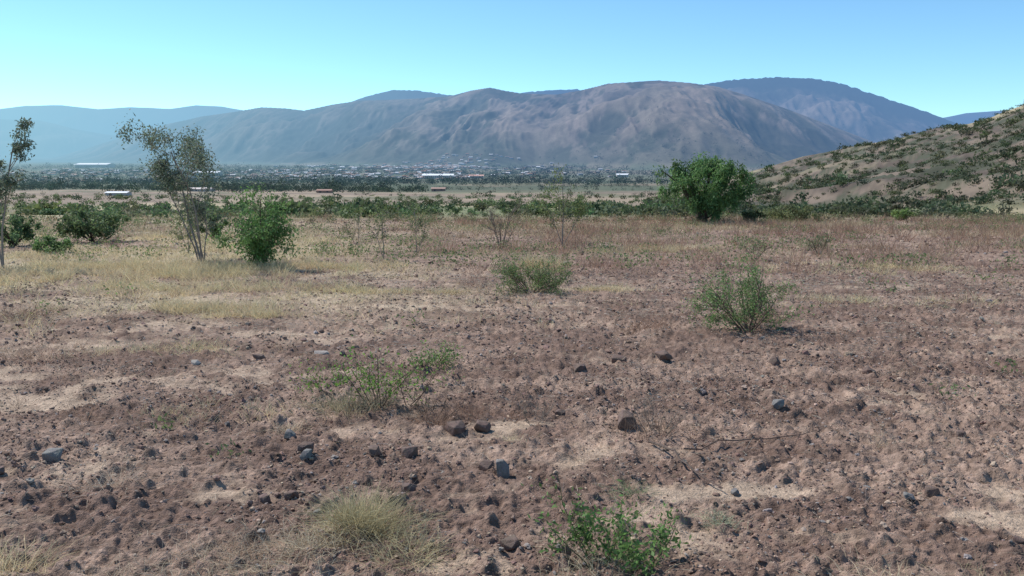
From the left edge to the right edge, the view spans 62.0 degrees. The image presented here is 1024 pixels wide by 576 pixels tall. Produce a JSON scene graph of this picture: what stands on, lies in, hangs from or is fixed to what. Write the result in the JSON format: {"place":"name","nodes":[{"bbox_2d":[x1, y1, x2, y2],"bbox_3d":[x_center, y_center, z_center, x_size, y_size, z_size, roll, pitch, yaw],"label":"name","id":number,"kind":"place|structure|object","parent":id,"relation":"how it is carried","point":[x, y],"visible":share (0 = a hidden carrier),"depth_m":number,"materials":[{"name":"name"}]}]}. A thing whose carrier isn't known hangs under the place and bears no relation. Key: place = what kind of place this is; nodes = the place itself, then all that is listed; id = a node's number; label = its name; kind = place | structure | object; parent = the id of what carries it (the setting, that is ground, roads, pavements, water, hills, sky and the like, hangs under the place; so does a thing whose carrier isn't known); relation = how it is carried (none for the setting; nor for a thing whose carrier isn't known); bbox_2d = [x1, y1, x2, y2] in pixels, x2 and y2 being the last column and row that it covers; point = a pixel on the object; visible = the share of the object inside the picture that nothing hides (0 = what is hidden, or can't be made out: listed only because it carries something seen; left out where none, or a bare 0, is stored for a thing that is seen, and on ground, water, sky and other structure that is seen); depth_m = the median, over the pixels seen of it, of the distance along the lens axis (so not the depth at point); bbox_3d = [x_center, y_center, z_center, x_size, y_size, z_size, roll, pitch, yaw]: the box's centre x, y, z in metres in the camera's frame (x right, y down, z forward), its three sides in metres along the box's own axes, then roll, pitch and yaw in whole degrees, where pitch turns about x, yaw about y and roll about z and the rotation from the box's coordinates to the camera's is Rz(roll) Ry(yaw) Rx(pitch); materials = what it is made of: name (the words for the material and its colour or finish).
{"place":"outdoors","nodes":[
{"label":"outdoors","id":0,"kind":"place"},
{"bbox_2d":[0,77,1023,575],"bbox_3d":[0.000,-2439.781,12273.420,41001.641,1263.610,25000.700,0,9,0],"label":"ground","id":1,"kind":"structure","parent":0,"point":[782,121],"depth_m":7.40,"materials":[{"name":"soil"}]},
{"bbox_2d":[0,466,4,474],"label":"rock","id":2,"kind":"object","parent":1,"relation":"on","point":[2,469],"visible":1,"depth_m":4.79,"materials":[{"name":"stone"}]},
{"bbox_2d":[0,117,36,269],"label":"eucalyptus sapling","id":3,"kind":"object","parent":1,"relation":"on","point":[6,182],"visible":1,"depth_m":17.16,"materials":[{"name":"green plant"}]},
{"bbox_2d":[0,211,43,246],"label":"shrub","id":4,"kind":"object","parent":1,"relation":"on","point":[16,221],"visible":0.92,"depth_m":24.45,"materials":[{"name":"green plant"}]},
{"bbox_2d":[0,532,97,575],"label":"grass tuft","id":5,"kind":"object","parent":1,"relation":"on","point":[14,561],"visible":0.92,"depth_m":3.67,"materials":[{"name":"beige plant"}]},
{"bbox_2d":[31,234,74,253],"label":"shrub","id":6,"kind":"object","parent":1,"relation":"on","point":[37,244],"visible":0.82,"depth_m":21.69,"materials":[{"name":"green plant"}]},
{"bbox_2d":[42,448,63,461],"bbox_3d":[-2.725,0.997,5.054,0.113,0.080,0.088,-7,14,0],"label":"rock","id":7,"kind":"object","parent":1,"relation":"on","point":[51,454],"visible":0.81,"depth_m":5.02,"materials":[{"name":"stone"}]},
{"bbox_2d":[52,205,131,241],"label":"shrub","id":8,"kind":"object","parent":1,"relation":"on","point":[95,223],"visible":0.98,"depth_m":26.10,"materials":[{"name":"green plant"}]},
{"bbox_2d":[74,163,116,167],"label":"white roofed warehouse","id":9,"kind":"structure","parent":1,"relation":"on","point":[95,165],"depth_m":3619.14,"materials":[{"name":"paint"}]},
{"bbox_2d":[50,459,159,500],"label":"grass tuft","id":10,"kind":"object","parent":1,"relation":"on","point":[102,479],"visible":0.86,"depth_m":4.63,"materials":[{"name":"beige plant"}]},
{"bbox_2d":[105,191,131,195],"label":"white roofed shed","id":11,"kind":"structure","parent":1,"relation":"on","point":[127,193],"depth_m":400.26,"materials":[{"name":"paint"}]},
{"bbox_2d":[112,108,221,262],"bbox_3d":[-7.119,-2.116,18.217,2.058,3.241,3.212,0,9,0],"label":"eucalyptus sapling","id":12,"kind":"object","parent":1,"relation":"on","point":[160,165],"visible":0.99,"depth_m":18.09,"materials":[{"name":"green plant"}]},
{"bbox_2d":[56,532,277,575],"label":"grass tuft","id":13,"kind":"object","parent":1,"relation":"on","point":[161,569],"visible":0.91,"depth_m":3.60,"materials":[{"name":"beige plant"}]},
{"bbox_2d":[164,201,202,252],"bbox_3d":[-8.203,-1.598,21.521,1.089,1.463,0.831,0,9,0],"label":"young tree","id":14,"kind":"object","parent":1,"relation":"on","point":[179,237],"visible":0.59,"depth_m":21.50,"materials":[{"name":"green plant"}]},
{"bbox_2d":[191,360,200,365],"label":"rock","id":15,"kind":"object","parent":1,"relation":"on","point":[195,362],"visible":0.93,"depth_m":7.67,"materials":[{"name":"stone"}]},
{"bbox_2d":[172,182,228,258],"bbox_3d":[-6.784,-1.433,18.685,1.283,1.784,1.159,0,9,0],"label":"eucalyptus sapling","id":16,"kind":"object","parent":1,"relation":"on","point":[201,214],"visible":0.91,"depth_m":18.61,"materials":[{"name":"green plant"}]},
{"bbox_2d":[190,187,214,191],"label":"white roofed shed","id":17,"kind":"structure","parent":1,"relation":"on","point":[199,189],"depth_m":577.69,"materials":[{"name":"paint"}]},
{"bbox_2d":[193,171,222,175],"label":"white roofed warehouse","id":18,"kind":"structure","parent":1,"relation":"on","point":[216,173],"depth_m":2122.23,"materials":[{"name":"paint"}]},
{"bbox_2d":[193,213,229,238],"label":"shrub","id":19,"kind":"object","parent":1,"relation":"on","point":[212,229],"visible":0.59,"depth_m":27.41,"materials":[{"name":"green plant"}]},
{"bbox_2d":[149,509,312,574],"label":"grass tuft","id":20,"kind":"object","parent":1,"relation":"on","point":[244,549],"visible":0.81,"depth_m":3.75,"materials":[{"name":"beige plant"}]},
{"bbox_2d":[205,180,303,266],"bbox_3d":[-5.142,-1.237,17.383,1.951,1.915,2.019,0,9,0],"label":"pepper tree sapling","id":21,"kind":"object","parent":1,"relation":"on","point":[260,235],"visible":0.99,"depth_m":17.06,"materials":[{"name":"green plant"}]},
{"bbox_2d":[252,354,265,359],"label":"rock","id":22,"kind":"object","parent":1,"relation":"on","point":[259,356],"visible":0.91,"depth_m":8.05,"materials":[{"name":"stone"}]},
{"bbox_2d":[258,493,270,503],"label":"rock","id":23,"kind":"object","parent":1,"relation":"on","point":[264,498],"visible":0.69,"depth_m":4.35,"materials":[{"name":"stone"}]},
{"bbox_2d":[152,526,391,575],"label":"grass tuft","id":24,"kind":"object","parent":1,"relation":"on","point":[253,568],"visible":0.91,"depth_m":3.55,"materials":[{"name":"beige plant"}]},
{"bbox_2d":[248,414,320,436],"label":"grass tuft","id":25,"kind":"object","parent":1,"relation":"on","point":[294,427],"visible":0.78,"depth_m":5.69,"materials":[{"name":"beige plant"}]},
{"bbox_2d":[284,429,295,439],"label":"rock","id":26,"kind":"object","parent":1,"relation":"on","point":[289,433],"visible":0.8,"depth_m":5.49,"materials":[{"name":"stone"}]},
{"bbox_2d":[284,490,298,499],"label":"rock","id":27,"kind":"object","parent":1,"relation":"on","point":[290,494],"visible":0.94,"depth_m":4.39,"materials":[{"name":"stone"}]},
{"bbox_2d":[297,441,313,452],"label":"rock","id":28,"kind":"object","parent":1,"relation":"on","point":[302,446],"visible":0.83,"depth_m":5.17,"materials":[{"name":"stone"}]},
{"bbox_2d":[299,448,312,460],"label":"rock","id":29,"kind":"object","parent":1,"relation":"on","point":[306,453],"visible":1,"depth_m":5.03,"materials":[{"name":"stone"}]},
{"bbox_2d":[288,357,336,399],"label":"thorn shrub","id":30,"kind":"object","parent":1,"relation":"on","point":[313,383],"visible":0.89,"depth_m":6.57,"materials":[{"name":"green plant"}]},
{"bbox_2d":[314,351,328,354],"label":"rock","id":31,"kind":"object","parent":1,"relation":"on","point":[322,352],"visible":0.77,"depth_m":8.25,"materials":[{"name":"stone"}]},
{"bbox_2d":[245,508,401,564],"bbox_3d":[-0.878,1.113,3.799,0.629,0.144,0.629,-4,10,-26],"label":"grass tuft","id":32,"kind":"object","parent":1,"relation":"on","point":[315,543],"visible":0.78,"depth_m":3.80,"materials":[{"name":"beige plant"}]},
{"bbox_2d":[316,189,332,192],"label":"brick shed","id":33,"kind":"structure","parent":1,"relation":"on","point":[324,190],"depth_m":534.03,"materials":[{"name":"paint"}]},
{"bbox_2d":[0,153,660,180],"bbox_3d":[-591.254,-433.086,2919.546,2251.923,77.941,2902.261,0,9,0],"label":"distant town","id":34,"kind":"object","parent":1,"relation":"on","point":[422,166],"visible":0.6,"depth_m":2718.37,"materials":[{"name":"paint"}]},
{"bbox_2d":[282,382,405,424],"bbox_3d":[-1.190,0.823,6.128,0.970,0.228,0.978,0,9,0],"label":"grass tuft","id":35,"kind":"object","parent":1,"relation":"on","point":[336,408],"visible":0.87,"depth_m":6.17,"materials":[{"name":"beige plant"}]},
{"bbox_2d":[338,206,364,247],"bbox_3d":[-4.178,-1.596,22.540,0.876,1.250,0.504,-3,9,-20],"label":"young tree","id":36,"kind":"object","parent":1,"relation":"on","point":[358,218],"visible":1,"depth_m":22.50,"materials":[{"name":"green plant"}]},
{"bbox_2d":[277,476,458,559],"bbox_3d":[-0.683,1.041,3.956,0.876,0.273,0.894,0,9,0],"label":"grass tuft","id":37,"kind":"object","parent":1,"relation":"on","point":[351,516],"visible":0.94,"depth_m":3.95,"materials":[{"name":"beige plant"}]},
{"bbox_2d":[338,387,408,411],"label":"grass tuft","id":38,"kind":"object","parent":1,"relation":"on","point":[381,401],"visible":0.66,"depth_m":6.34,"materials":[{"name":"beige plant"}]},
{"bbox_2d":[369,444,379,456],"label":"rock","id":39,"kind":"object","parent":1,"relation":"on","point":[373,451],"visible":1,"depth_m":5.12,"materials":[{"name":"stone"}]},
{"bbox_2d":[314,335,435,407],"bbox_3d":[-1.021,0.642,6.258,0.917,0.575,0.703,0,9,0],"label":"thorn shrub","id":40,"kind":"object","parent":1,"relation":"on","point":[368,382],"visible":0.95,"depth_m":6.23,"materials":[{"name":"green plant"}]},
{"bbox_2d":[364,201,394,257],"bbox_3d":[-3.014,-1.292,19.278,0.642,1.336,0.697,2,9,10],"label":"young tree","id":41,"kind":"object","parent":1,"relation":"on","point":[382,214],"visible":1,"depth_m":19.28,"materials":[{"name":"green plant"}]},
{"bbox_2d":[0,107,768,200],"bbox_3d":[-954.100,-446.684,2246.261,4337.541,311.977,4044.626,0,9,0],"label":"distant trees","id":42,"kind":"object","parent":1,"relation":"on","point":[232,186],"visible":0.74,"depth_m":1146.44,"materials":[{"name":"green plant"}]},
{"bbox_2d":[347,511,470,575],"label":"grass tuft","id":43,"kind":"object","parent":1,"relation":"on","point":[410,550],"visible":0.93,"depth_m":3.71,"materials":[{"name":"beige plant"}]},
{"bbox_2d":[401,482,416,491],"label":"rock","id":44,"kind":"object","parent":1,"relation":"on","point":[410,486],"visible":0.75,"depth_m":4.53,"materials":[{"name":"stone"}]},
{"bbox_2d":[401,446,417,458],"bbox_3d":[-0.621,0.995,5.156,0.097,0.072,0.079,-7,2,-43],"label":"rock","id":45,"kind":"object","parent":1,"relation":"on","point":[408,452],"visible":0.98,"depth_m":5.13,"materials":[{"name":"stone"}]},
{"bbox_2d":[400,193,434,255],"bbox_3d":[-2.247,-1.516,20.526,0.679,1.544,0.823,-4,10,-27],"label":"young tree","id":46,"kind":"object","parent":1,"relation":"on","point":[420,224],"visible":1,"depth_m":20.52,"materials":[{"name":"green plant"}]},
{"bbox_2d":[378,340,464,408],"bbox_3d":[-0.651,0.689,6.334,0.670,0.580,0.399,-5,10,-28],"label":"thorn shrub","id":47,"kind":"object","parent":1,"relation":"on","point":[430,380],"visible":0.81,"depth_m":6.35,"materials":[{"name":"green plant"}]},
{"bbox_2d":[403,336,463,374],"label":"thorn shrub","id":48,"kind":"object","parent":1,"relation":"on","point":[445,358],"visible":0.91,"depth_m":7.67,"materials":[{"name":"green plant"}]},
{"bbox_2d":[422,174,453,178],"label":"white roofed warehouse","id":49,"kind":"structure","parent":1,"relation":"on","point":[434,176],"depth_m":1718.93,"materials":[{"name":"paint"}]},
{"bbox_2d":[431,187,445,191],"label":"brick shed","id":50,"kind":"structure","parent":1,"relation":"on","point":[433,189],"depth_m":692.41,"materials":[{"name":"paint"}]},
{"bbox_2d":[407,390,471,422],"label":"dead twig shrub","id":51,"kind":"object","parent":1,"relation":"on","point":[445,405],"visible":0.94,"depth_m":5.94,"materials":[{"name":"brown plant"}]},
{"bbox_2d":[445,420,465,435],"bbox_3d":[-0.380,0.934,5.702,0.125,0.088,0.152,-4,18,-31],"label":"rock","id":52,"kind":"object","parent":1,"relation":"on","point":[457,427],"visible":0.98,"depth_m":5.65,"materials":[{"name":"stone"}]},
{"bbox_2d":[474,420,490,432],"bbox_3d":[-0.199,0.936,5.721,0.113,0.079,0.088,12,14,17],"label":"rock","id":53,"kind":"object","parent":1,"relation":"on","point":[481,426],"visible":0.99,"depth_m":5.69,"materials":[{"name":"stone"}]},
{"bbox_2d":[479,460,493,470],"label":"rock","id":54,"kind":"object","parent":1,"relation":"on","point":[485,465],"visible":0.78,"depth_m":4.89,"materials":[{"name":"stone"}]},
{"bbox_2d":[481,198,524,248],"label":"bare shrub","id":55,"kind":"object","parent":1,"relation":"on","point":[499,220],"visible":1,"depth_m":23.59,"materials":[{"name":"brown plant"}]},
{"bbox_2d":[496,459,509,478],"bbox_3d":[-0.051,1.026,4.836,0.072,0.142,0.090,-5,3,1],"label":"rock","id":56,"kind":"object","parent":1,"relation":"on","point":[502,467],"visible":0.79,"depth_m":4.79,"materials":[{"name":"stone"}]},
{"bbox_2d":[481,431,538,444],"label":"grass tuft","id":57,"kind":"object","parent":1,"relation":"on","point":[509,437],"visible":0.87,"depth_m":5.54,"materials":[{"name":"beige plant"}]},
{"bbox_2d":[500,534,520,550],"bbox_3d":[0.001,1.149,3.815,0.091,0.071,0.075,-17,19,-39],"label":"rock","id":58,"kind":"object","parent":1,"relation":"on","point":[510,543],"visible":0.74,"depth_m":3.79,"materials":[{"name":"stone"}]},
{"bbox_2d":[451,557,571,575],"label":"grass tuft","id":59,"kind":"object","parent":1,"relation":"on","point":[509,569],"visible":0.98,"depth_m":3.52,"materials":[{"name":"plant"}]},
{"bbox_2d":[0,217,1023,575],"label":"soil clods","id":60,"kind":"object","parent":1,"relation":"on","point":[488,497],"visible":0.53,"depth_m":6.53,"materials":[{"name":"brown soil"}]},
{"bbox_2d":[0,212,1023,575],"bbox_3d":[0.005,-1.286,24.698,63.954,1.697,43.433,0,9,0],"label":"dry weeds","id":61,"kind":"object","parent":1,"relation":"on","point":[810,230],"visible":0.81,"depth_m":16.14,"materials":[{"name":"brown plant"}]},
{"bbox_2d":[0,104,1023,223],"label":"scrub bushes","id":62,"kind":"object","parent":1,"relation":"on","point":[655,206],"visible":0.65,"depth_m":106.37,"materials":[{"name":"green plant"}]},
{"bbox_2d":[0,214,1023,457],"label":"green weeds","id":63,"kind":"object","parent":1,"relation":"on","point":[459,254],"visible":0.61,"depth_m":21.94,"materials":[{"name":"green plant"}]},
{"bbox_2d":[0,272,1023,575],"bbox_3d":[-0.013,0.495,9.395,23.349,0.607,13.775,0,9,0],"label":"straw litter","id":64,"kind":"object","parent":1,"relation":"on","point":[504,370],"visible":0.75,"depth_m":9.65,"materials":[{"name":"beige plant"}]},
{"bbox_2d":[6,134,1023,218],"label":"valley grass","id":65,"kind":"structure","parent":1,"relation":"on","point":[502,215],"depth_m":60.95,"materials":[{"name":"green plant"}]},
{"bbox_2d":[487,250,575,295],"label":"thorn shrub","id":66,"kind":"object","parent":1,"relation":"on","point":[515,277],"visible":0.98,"depth_m":13.30,"materials":[{"name":"green plant"}]},
{"bbox_2d":[515,393,557,427],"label":"dead twig shrub","id":67,"kind":"object","parent":1,"relation":"on","point":[525,414],"visible":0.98,"depth_m":5.88,"materials":[{"name":"grey plant"}]},
{"bbox_2d":[520,472,592,552],"bbox_3d":[0.198,0.984,3.706,0.326,0.406,0.371,0,9,0],"label":"leafy weed","id":68,"kind":"object","parent":1,"relation":"on","point":[553,506],"visible":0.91,"depth_m":3.67,"materials":[{"name":"green plant"}]},
{"bbox_2d":[526,162,592,246],"bbox_3d":[1.255,-2.314,23.871,2.013,2.390,1.340,0,9,0],"label":"young tree","id":69,"kind":"object","parent":1,"relation":"on","point":[578,211],"visible":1,"depth_m":23.84,"materials":[{"name":"green plant"}]},
{"bbox_2d":[554,409,565,414],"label":"rock","id":70,"kind":"object","parent":1,"relation":"on","point":[558,412],"visible":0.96,"depth_m":6.07,"materials":[{"name":"stone"}]},
{"bbox_2d":[573,363,584,371],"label":"rock","id":71,"kind":"object","parent":1,"relation":"on","point":[578,367],"visible":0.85,"depth_m":7.55,"materials":[{"name":"stone"}]},
{"bbox_2d":[500,519,685,575],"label":"grass tuft","id":72,"kind":"object","parent":1,"relation":"on","point":[590,567],"visible":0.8,"depth_m":3.54,"materials":[{"name":"beige plant"}]},
{"bbox_2d":[527,479,668,575],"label":"leafy weed","id":73,"kind":"object","parent":1,"relation":"on","point":[586,536],"visible":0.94,"depth_m":3.62,"materials":[{"name":"green plant"}]},
{"bbox_2d":[612,354,626,362],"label":"rock","id":74,"kind":"object","parent":1,"relation":"on","point":[615,357],"visible":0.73,"depth_m":7.91,"materials":[{"name":"stone"}]},
{"bbox_2d":[617,410,636,429],"bbox_3d":[0.779,0.895,5.746,0.130,0.107,0.150,5,15,8],"label":"rock","id":75,"kind":"object","parent":1,"relation":"on","point":[622,416],"visible":0.9,"depth_m":5.68,"materials":[{"name":"stone"}]},
{"bbox_2d":[597,474,667,500],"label":"grass tuft","id":76,"kind":"object","parent":1,"relation":"on","point":[626,489],"visible":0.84,"depth_m":4.50,"materials":[{"name":"beige plant"}]},
{"bbox_2d":[603,503,693,575],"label":"leafy weed","id":77,"kind":"object","parent":1,"relation":"on","point":[662,537],"visible":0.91,"depth_m":3.58,"materials":[{"name":"green plant"}]},
{"bbox_2d":[622,382,693,437],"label":"dead twig shrub","id":78,"kind":"object","parent":1,"relation":"on","point":[671,420],"visible":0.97,"depth_m":5.55,"materials":[{"name":"brown plant"}]},
{"bbox_2d":[654,350,675,360],"bbox_3d":[1.416,0.636,7.891,0.140,0.114,0.143,-15,10,-31],"label":"rock","id":79,"kind":"object","parent":1,"relation":"on","point":[663,355],"visible":1,"depth_m":7.84,"materials":[{"name":"stone"}]},
{"bbox_2d":[652,151,757,222],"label":"pepper tree","id":80,"kind":"object","parent":1,"relation":"on","point":[703,202],"visible":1,"depth_m":40.60,"materials":[{"name":"green plant"}]},
{"bbox_2d":[679,504,755,533],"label":"grass tuft","id":81,"kind":"object","parent":1,"relation":"on","point":[720,517],"visible":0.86,"depth_m":4.12,"materials":[{"name":"beige plant"}]},
{"bbox_2d":[648,430,816,488],"bbox_3d":[1.248,0.960,5.224,0.757,0.074,1.271,7,11,41],"label":"fallen branch","id":82,"kind":"object","parent":1,"relation":"on","point":[671,449],"visible":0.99,"depth_m":5.22,"materials":[{"name":"brown wood"}]},
{"bbox_2d":[730,488,739,495],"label":"rock","id":83,"kind":"object","parent":1,"relation":"on","point":[734,491],"visible":1,"depth_m":4.50,"materials":[{"name":"stone"}]},
{"bbox_2d":[676,248,803,332],"bbox_3d":[2.612,0.066,9.609,1.412,0.988,1.518,0,9,0],"label":"thorn shrub","id":84,"kind":"object","parent":1,"relation":"on","point":[752,304],"visible":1,"depth_m":9.64,"materials":[{"name":"green plant"}]},
{"bbox_2d":[740,208,768,221],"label":"shrub","id":85,"kind":"object","parent":1,"relation":"on","point":[754,213],"visible":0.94,"depth_m":42.23,"materials":[{"name":"green plant"}]},
{"bbox_2d":[740,239,772,258],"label":"bare shrub","id":86,"kind":"object","parent":1,"relation":"on","point":[755,247],"visible":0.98,"depth_m":19.58,"materials":[{"name":"green plant"}]},
{"bbox_2d":[767,356,780,364],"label":"rock","id":87,"kind":"object","parent":1,"relation":"on","point":[774,360],"visible":1,"depth_m":7.77,"materials":[{"name":"stone"}]},
{"bbox_2d":[772,399,783,408],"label":"rock","id":88,"kind":"object","parent":1,"relation":"on","point":[777,405],"visible":0.94,"depth_m":6.07,"materials":[{"name":"stone"}]},
{"bbox_2d":[762,203,821,222],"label":"shrub","id":89,"kind":"object","parent":1,"relation":"on","point":[792,211],"visible":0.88,"depth_m":42.39,"materials":[{"name":"green plant"}]},
{"bbox_2d":[800,233,833,254],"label":"bare shrub","id":90,"kind":"object","parent":1,"relation":"on","point":[821,243],"visible":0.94,"depth_m":21.04,"materials":[{"name":"green plant"}]},
{"bbox_2d":[794,540,942,575],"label":"grass tuft","id":91,"kind":"object","parent":1,"relation":"on","point":[860,574],"visible":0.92,"depth_m":3.53,"materials":[{"name":"beige plant"}]},
{"bbox_2d":[862,367,875,373],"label":"rock","id":92,"kind":"object","parent":1,"relation":"on","point":[867,370],"visible":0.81,"depth_m":7.36,"materials":[{"name":"stone"}]},
{"bbox_2d":[843,428,908,451],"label":"grass tuft","id":93,"kind":"object","parent":1,"relation":"on","point":[876,439],"visible":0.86,"depth_m":5.30,"materials":[{"name":"beige plant"}]},
{"bbox_2d":[890,207,918,219],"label":"shrub","id":94,"kind":"object","parent":1,"relation":"on","point":[904,214],"visible":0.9,"depth_m":44.65,"materials":[{"name":"green plant"}]},
{"bbox_2d":[903,491,915,499],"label":"rock","id":95,"kind":"object","parent":1,"relation":"on","point":[906,495],"visible":0.95,"depth_m":4.38,"materials":[{"name":"stone"}]},
{"bbox_2d":[924,485,939,496],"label":"rock","id":96,"kind":"object","parent":1,"relation":"on","point":[930,491],"visible":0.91,"depth_m":4.43,"materials":[{"name":"stone"}]},
{"bbox_2d":[956,429,966,437],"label":"rock","id":97,"kind":"object","parent":1,"relation":"on","point":[961,431],"visible":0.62,"depth_m":5.47,"materials":[{"name":"stone"}]},
{"bbox_2d":[920,556,1022,575],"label":"grass tuft","id":98,"kind":"object","parent":1,"relation":"on","point":[974,569],"visible":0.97,"depth_m":3.59,"materials":[{"name":"beige plant"}]},
{"bbox_2d":[1012,535,1023,543],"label":"rock","id":99,"kind":"object","parent":1,"relation":"on","point":[1017,539],"visible":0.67,"depth_m":3.85,"materials":[{"name":"stone"}]},
{"bbox_2d":[0,215,1023,575],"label":"dry grass","id":100,"kind":"structure","parent":0,"point":[180,267],"depth_m":16.48,"materials":[{"name":"beige plant"}]},
{"bbox_2d":[0,0,1023,117],"label":"sky","id":101,"kind":"structure","parent":0,"point":[941,58],"materials":[{"name":"blue"}]}
]}

